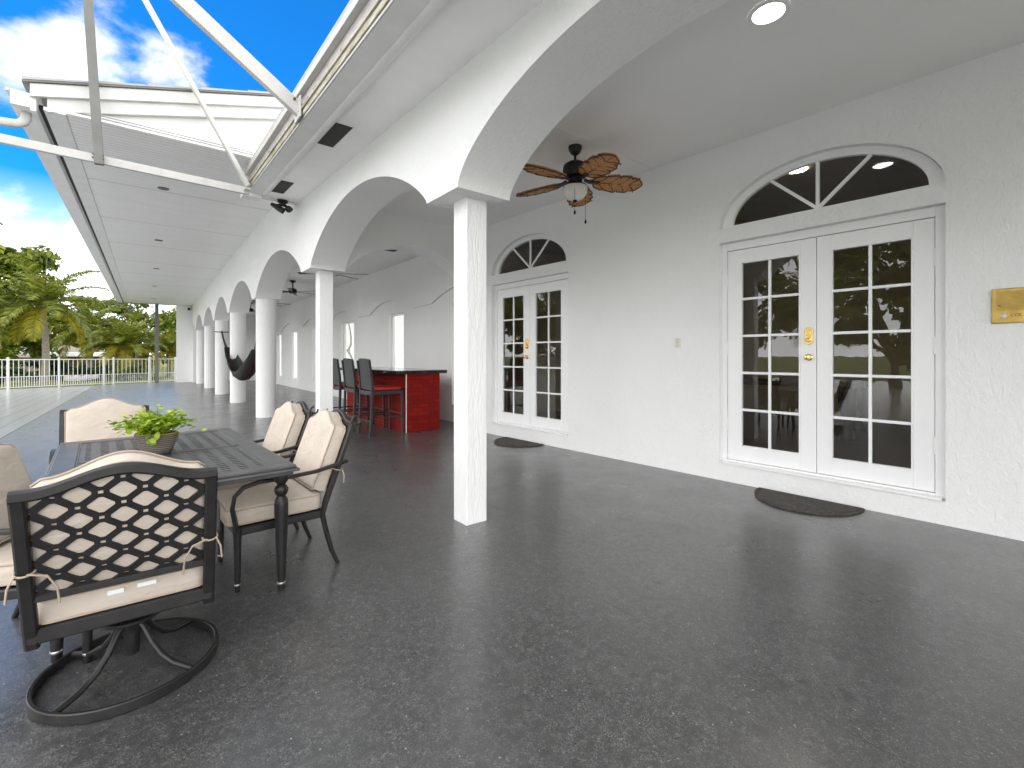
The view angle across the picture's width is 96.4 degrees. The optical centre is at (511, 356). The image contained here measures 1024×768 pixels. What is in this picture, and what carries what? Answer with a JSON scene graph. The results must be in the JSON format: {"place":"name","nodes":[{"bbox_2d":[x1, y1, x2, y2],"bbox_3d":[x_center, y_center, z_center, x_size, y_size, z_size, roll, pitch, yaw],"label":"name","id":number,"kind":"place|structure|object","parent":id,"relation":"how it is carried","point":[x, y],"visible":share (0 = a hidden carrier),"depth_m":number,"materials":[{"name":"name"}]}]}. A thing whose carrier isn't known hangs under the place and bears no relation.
{"place":"outdoors","nodes":[
{"label":"outdoors","id":0,"kind":"place"},
{"bbox_2d":[0,385,95,437],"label":"deck boards","id":1,"kind":"object","parent":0,"point":[19,408],"depth_m":13.44,"materials":[{"name":"grey wood"}]},
{"bbox_2d":[0,357,175,388],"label":"pool fence","id":2,"kind":"object","parent":1,"relation":"on","point":[8,378],"visible":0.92,"depth_m":20.75,"materials":[{"name":"white metal"}]},
{"bbox_2d":[64,375,98,380],"bbox_3d":[-19.803,0.999,21.072,0.042,0.309,1.260,0,0,26],"label":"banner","id":3,"kind":"object","parent":2,"relation":"hanging from","point":[89,377],"visible":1,"depth_m":20.98,"materials":[{"name":"white fabric"}]},
{"bbox_2d":[50,352,103,370],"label":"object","id":4,"kind":"structure","parent":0,"point":[74,355],"depth_m":37.70,"materials":[{"name":"white"}]},
{"bbox_2d":[0,357,173,438],"bbox_3d":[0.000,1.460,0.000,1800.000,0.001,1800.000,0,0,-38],"label":"lawn","id":5,"kind":"structure","parent":0,"point":[133,380],"depth_m":25.47,"materials":[{"name":"green plant"}]},
{"bbox_2d":[0,346,28,366],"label":"broadleaf tree","id":6,"kind":"object","parent":5,"relation":"on","point":[5,354],"visible":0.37,"depth_m":40.69,"materials":[{"name":"green plant"}]},
{"bbox_2d":[0,366,38,383],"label":"shrub","id":7,"kind":"object","parent":5,"relation":"on","point":[3,372],"visible":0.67,"depth_m":24.20,"materials":[{"name":"green plant"}]},
{"bbox_2d":[0,269,39,348],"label":"palm tree","id":8,"kind":"object","parent":5,"relation":"on","point":[2,335],"visible":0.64,"depth_m":22.14,"materials":[{"name":"green plant"}]},
{"bbox_2d":[0,222,68,349],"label":"broadleaf tree","id":9,"kind":"object","parent":5,"relation":"on","point":[38,257],"visible":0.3,"depth_m":29.68,"materials":[{"name":"green plant"}]},
{"bbox_2d":[0,308,102,374],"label":"broadleaf tree","id":10,"kind":"object","parent":5,"relation":"on","point":[34,350],"visible":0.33,"depth_m":30.36,"materials":[{"name":"green plant"}]},
{"bbox_2d":[0,345,115,371],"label":"neighbour house","id":11,"kind":"structure","parent":5,"relation":"on","point":[27,356],"depth_m":43.82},
{"bbox_2d":[0,251,118,385],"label":"palm tree","id":12,"kind":"object","parent":5,"relation":"on","point":[44,296],"visible":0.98,"depth_m":22.05,"materials":[{"name":"green plant"}]},
{"bbox_2d":[16,358,119,375],"bbox_3d":[-32.122,0.875,33.383,5.831,1.611,2.149,0,0,-38],"label":"shrub","id":13,"kind":"object","parent":5,"relation":"on","point":[56,365],"visible":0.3,"depth_m":32.55,"materials":[{"name":"green plant"}]},
{"bbox_2d":[40,366,109,380],"bbox_3d":[-25.736,1.036,27.070,3.070,0.946,1.934,0,0,-38],"label":"shrub","id":14,"kind":"object","parent":5,"relation":"on","point":[72,371],"visible":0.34,"depth_m":26.81,"materials":[{"name":"green plant"}]},
{"bbox_2d":[39,298,147,368],"bbox_3d":[-27.724,-1.082,29.957,5.162,5.108,5.429,0,0,6],"label":"palm tree","id":15,"kind":"object","parent":5,"relation":"on","point":[66,330],"visible":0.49,"depth_m":29.23,"materials":[{"name":"green plant"}]},
{"bbox_2d":[80,367,112,380],"bbox_3d":[-24.673,1.148,27.282,1.811,1.062,1.386,0,0,-38],"label":"shrub","id":16,"kind":"object","parent":5,"relation":"on","point":[91,369],"visible":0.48,"depth_m":26.99,"materials":[{"name":"green plant"}]},
{"bbox_2d":[69,295,144,351],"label":"broadleaf tree","id":17,"kind":"object","parent":5,"relation":"on","point":[110,302],"visible":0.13,"depth_m":45.87,"materials":[{"name":"green plant"}]},
{"bbox_2d":[76,309,171,377],"bbox_3d":[-24.733,-0.763,29.401,4.862,4.486,5.170,0,0,-38],"label":"palm tree","id":18,"kind":"object","parent":5,"relation":"on","point":[126,335],"visible":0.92,"depth_m":28.93,"materials":[{"name":"green plant"}]},
{"bbox_2d":[99,335,159,364],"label":"broadleaf tree","id":19,"kind":"object","parent":5,"relation":"on","point":[133,355],"visible":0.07,"depth_m":56.77,"materials":[{"name":"green plant"}]},
{"bbox_2d":[107,358,152,371],"bbox_3d":[-30.699,0.913,35.663,4.420,1.826,2.268,0,0,-38],"label":"shrub","id":20,"kind":"object","parent":5,"relation":"on","point":[134,363],"visible":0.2,"depth_m":35.67,"materials":[{"name":"green plant"}]},
{"bbox_2d":[105,365,159,380],"bbox_3d":[-23.128,1.079,27.885,2.703,1.080,1.304,0,0,-38],"label":"shrub","id":21,"kind":"object","parent":5,"relation":"on","point":[121,375],"visible":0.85,"depth_m":27.70,"materials":[{"name":"green plant"}]},
{"bbox_2d":[110,297,169,360],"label":"broadleaf tree","id":22,"kind":"object","parent":5,"relation":"on","point":[146,315],"visible":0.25,"depth_m":44.46,"materials":[{"name":"green plant"}]},
{"bbox_2d":[135,328,175,376],"bbox_3d":[-23.882,-0.162,31.851,4.509,3.600,4.496,0,0,37],"label":"palm tree","id":23,"kind":"object","parent":5,"relation":"on","point":[169,341],"visible":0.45,"depth_m":31.57,"materials":[{"name":"green plant"}]},
{"bbox_2d":[149,307,175,333],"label":"broadleaf tree","id":24,"kind":"object","parent":5,"relation":"on","point":[167,322],"visible":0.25,"depth_m":43.88,"materials":[{"name":"green plant"}]},
{"bbox_2d":[161,332,174,364],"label":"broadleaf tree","id":25,"kind":"object","parent":5,"relation":"on","point":[164,336],"visible":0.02,"depth_m":56.14,"materials":[{"name":"green plant"}]},
{"bbox_2d":[0,0,349,353],"label":"sky","id":26,"kind":"structure","parent":0,"point":[39,38],"materials":[{"name":"blue"}]},
{"bbox_2d":[0,380,1023,767],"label":"patio floor","id":27,"kind":"structure","parent":0,"point":[562,608],"depth_m":2.22,"materials":[{"name":"grey paint"}]},
{"bbox_2d":[0,444,92,663],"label":"dining chair","id":28,"kind":"object","parent":27,"relation":"on","point":[14,475],"visible":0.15,"depth_m":2.16,"materials":[{"name":"beige fabric"}]},
{"bbox_2d":[49,398,148,464],"bbox_3d":[-3.252,0.855,3.679,0.646,1.008,0.784,0,0,-43],"label":"dining chair","id":29,"kind":"object","parent":27,"relation":"on","point":[87,421],"visible":0.3,"depth_m":3.78,"materials":[{"name":"beige fabric"}]},
{"bbox_2d":[3,450,222,725],"bbox_3d":[-1.615,0.855,1.938,0.646,1.008,0.784,0,0,-36],"label":"dining chair","id":30,"kind":"object","parent":27,"relation":"on","point":[120,544],"visible":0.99,"depth_m":1.72,"materials":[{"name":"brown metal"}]},
{"bbox_2d":[44,428,299,662],"bbox_3d":[-2.270,0.995,2.999,1.092,0.730,1.892,0,0,-42],"label":"dining table","id":31,"kind":"object","parent":27,"relation":"on","point":[229,453],"visible":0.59,"depth_m":2.83,"materials":[{"name":"metal"}]},
{"bbox_2d":[107,404,206,453],"bbox_3d":[-2.336,0.471,2.987,0.487,0.318,0.452,0,0,20],"label":"potted plant","id":32,"kind":"object","parent":31,"relation":"on","point":[155,435],"visible":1,"depth_m":2.92,"materials":[{"name":"green plant"}]},
{"bbox_2d":[218,401,318,529],"bbox_3d":[-2.043,0.869,3.648,0.794,0.992,0.630,0,0,-43],"label":"dining chair","id":33,"kind":"object","parent":27,"relation":"on","point":[288,424],"visible":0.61,"depth_m":3.64,"materials":[{"name":"beige fabric"}]},
{"bbox_2d":[217,408,361,592],"bbox_3d":[-1.504,0.869,3.066,0.794,0.992,0.630,0,0,-41],"label":"dining chair","id":34,"kind":"object","parent":27,"relation":"on","point":[318,461],"visible":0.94,"depth_m":2.96,"materials":[{"name":"beige fabric"}]},
{"bbox_2d":[333,358,368,422],"bbox_3d":[-3.355,0.699,9.368,0.661,1.325,0.581,0,0,-38],"label":"bar stool","id":35,"kind":"object","parent":27,"relation":"on","point":[338,384],"visible":0.46,"depth_m":9.10,"materials":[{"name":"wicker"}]},
{"bbox_2d":[341,358,384,430],"bbox_3d":[-2.849,0.699,8.748,0.661,1.325,0.581,0,0,-38],"label":"bar stool","id":36,"kind":"object","parent":27,"relation":"on","point":[349,376],"visible":0.68,"depth_m":8.56,"materials":[{"name":"wicker"}]},
{"bbox_2d":[356,358,403,436],"bbox_3d":[-2.338,0.699,8.107,0.661,1.325,0.581,0,0,-38],"label":"bar stool","id":37,"kind":"object","parent":27,"relation":"on","point":[367,386],"visible":0.99,"depth_m":7.95,"materials":[{"name":"wicker"}]},
{"bbox_2d":[340,367,446,432],"bbox_3d":[-2.611,0.811,9.516,1.000,1.117,3.255,0,0,-38],"label":"bar counter","id":38,"kind":"object","parent":27,"relation":"on","point":[421,389],"visible":0.74,"depth_m":8.40,"materials":[{"name":"red paint"}]},
{"bbox_2d":[0,0,1023,540],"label":"house","id":39,"kind":"structure","parent":27,"relation":"on","point":[822,196],"depth_m":4.92,"materials":[{"name":"white paint"}]},
{"bbox_2d":[0,0,302,194],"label":"terrace frame","id":40,"kind":"object","parent":39,"relation":"attached to","point":[200,17],"visible":0.94,"depth_m":5.28,"materials":[{"name":"white metal"}]},
{"bbox_2d":[214,331,255,380],"bbox_3d":[-8.211,-0.152,13.444,0.457,1.526,8.016,0,0,-36],"label":"hammock","id":41,"kind":"object","parent":39,"relation":"hanging from","point":[239,369],"visible":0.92,"depth_m":11.00,"materials":[{"name":"fabric"}]},
{"bbox_2d":[279,334,280,376],"bbox_3d":[-11.125,-0.050,22.098,0.079,2.080,0.960,0,0,-39],"label":"window","id":42,"kind":"structure","parent":39,"relation":"in","point":[279,334],"depth_m":22.43,"materials":[{"name":"white paint"}]},
{"bbox_2d":[270,199,292,213],"bbox_3d":[-3.491,-2.261,6.946,0.301,0.219,0.176,0,0,-13],"label":"floodlight","id":43,"kind":"object","parent":39,"relation":"attached to","point":[280,208],"visible":1,"depth_m":6.91,"materials":[{"name":"black metal"}]},
{"bbox_2d":[271,180,294,193],"bbox_3d":[-3.177,-2.336,6.328,0.179,0.035,0.644,0,0,-38],"label":"eave vent","id":44,"kind":"object","parent":39,"relation":"attached to","point":[282,187],"visible":0.86,"depth_m":6.32,"materials":[{"name":"black metal"}]},
{"bbox_2d":[292,331,296,378],"bbox_3d":[-9.364,-0.050,19.883,0.079,2.080,1.180,0,0,-39],"label":"window","id":45,"kind":"structure","parent":39,"relation":"in","point":[294,334],"depth_m":20.28,"materials":[{"name":"white paint"}]},
{"bbox_2d":[282,280,311,295],"bbox_3d":[-6.681,-2.112,13.942,1.438,0.390,1.600,0,0,41],"label":"ceiling fan","id":46,"kind":"object","parent":39,"relation":"hanging from","point":[292,290],"visible":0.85,"depth_m":13.87,"materials":[{"name":"black metal"}]},
{"bbox_2d":[315,328,315,381],"bbox_3d":[-7.222,-0.050,17.191,0.079,2.080,1.100,0,0,-39],"label":"window","id":47,"kind":"structure","parent":39,"relation":"in","point":[315,328],"depth_m":17.57,"materials":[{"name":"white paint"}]},
{"bbox_2d":[298,272,368,278],"bbox_3d":[-4.241,-2.112,10.874,1.438,0.390,1.600,0,0,23],"label":"ceiling fan","id":48,"kind":"object","parent":39,"relation":"hanging from","point":[336,275],"visible":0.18,"depth_m":10.90,"materials":[{"name":"black metal"}]},
{"bbox_2d":[316,122,353,147],"bbox_3d":[-1.800,-2.232,4.632,0.184,0.034,0.634,0,0,-38],"label":"eave vent","id":49,"kind":"object","parent":39,"relation":"attached to","point":[334,135],"visible":0.86,"depth_m":4.61,"materials":[{"name":"black metal"}]},
{"bbox_2d":[344,321,353,359],"bbox_3d":[-5.127,-0.050,14.513,0.134,2.080,1.140,0,0,-39],"label":"window","id":50,"kind":"structure","parent":39,"relation":"in","point":[350,325],"depth_m":14.60,"materials":[{"name":"white paint"}]},
{"bbox_2d":[392,313,403,367],"bbox_3d":[-2.852,-0.050,11.697,0.079,2.080,0.860,0,0,-39],"label":"window","id":51,"kind":"structure","parent":39,"relation":"in","point":[397,319],"depth_m":11.86,"materials":[{"name":"white paint"}]},
{"bbox_2d":[497,285,529,425],"bbox_3d":[0.019,-0.011,7.728,0.118,2.279,0.835,0,0,-39],"label":"french door","id":52,"kind":"structure","parent":39,"relation":"in","point":[523,419],"depth_m":7.72,"materials":[{"name":"white paint"}]},
{"bbox_2d":[530,279,567,431],"bbox_3d":[0.581,-0.011,7.112,0.051,2.279,0.822,0,0,-42],"label":"french door","id":53,"kind":"structure","parent":39,"relation":"in","point":[561,424],"depth_m":7.11,"materials":[{"name":"white paint"}]},
{"bbox_2d":[516,144,642,223],"bbox_3d":[0.651,-1.875,4.998,1.389,0.865,1.447,0,0,-38],"label":"ceiling fan","id":54,"kind":"object","parent":39,"relation":"hanging from","point":[597,168],"visible":0.99,"depth_m":4.95,"materials":[{"name":"brown wood"}]},
{"bbox_2d":[675,338,680,347],"bbox_3d":[1.949,-0.157,5.391,0.018,0.116,0.072,0,0,-42],"label":"light switch","id":55,"kind":"object","parent":39,"relation":"attached to","point":[677,342],"visible":1,"depth_m":5.38,"materials":[{"name":"beige plastic"}]},
{"bbox_2d":[747,0,790,26],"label":"ceiling light","id":56,"kind":"object","parent":39,"relation":"attached to","point":[766,13],"visible":1,"depth_m":3.06,"materials":[{"name":"white glass"}]},
{"bbox_2d":[727,237,816,472],"bbox_3d":[2.664,-0.011,4.748,0.118,2.279,0.853,0,0,-39],"label":"french door","id":57,"kind":"structure","parent":39,"relation":"in","point":[806,249],"depth_m":4.70,"materials":[{"name":"white paint"}]},
{"bbox_2d":[817,218,935,491],"bbox_3d":[3.238,-0.011,4.109,0.062,2.279,0.854,0,0,-42],"label":"french door","id":58,"kind":"structure","parent":39,"relation":"in","point":[921,233],"depth_m":4.02,"materials":[{"name":"white paint"}]},
{"bbox_2d":[991,287,1023,323],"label":"door intercom","id":59,"kind":"object","parent":39,"relation":"attached to","point":[1007,305],"depth_m":3.41,"materials":[{"name":"gold metal"}]},
{"bbox_2d":[494,437,543,446],"bbox_3d":[0.004,1.349,7.141,0.504,0.018,0.880,0,0,-42],"label":"doormat","id":60,"kind":"object","parent":27,"relation":"on","point":[508,441],"visible":1,"depth_m":7.06,"materials":[{"name":"grey fabric"}]},
{"bbox_2d":[754,487,864,515],"bbox_3d":[2.631,1.349,4.197,0.504,0.018,0.880,0,0,-42],"label":"doormat","id":61,"kind":"object","parent":27,"relation":"on","point":[795,502],"visible":1,"depth_m":4.16,"materials":[{"name":"fabric"}]},
{"bbox_2d":[743,375,874,440],"bbox_3d":[4.269,0.747,7.484,2.500,0.826,1.400,0,0,43],"label":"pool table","id":62,"kind":"object","parent":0,"point":[851,393],"visible":0.42,"depth_m":6.42,"materials":[{"name":"wood"}]}
]}

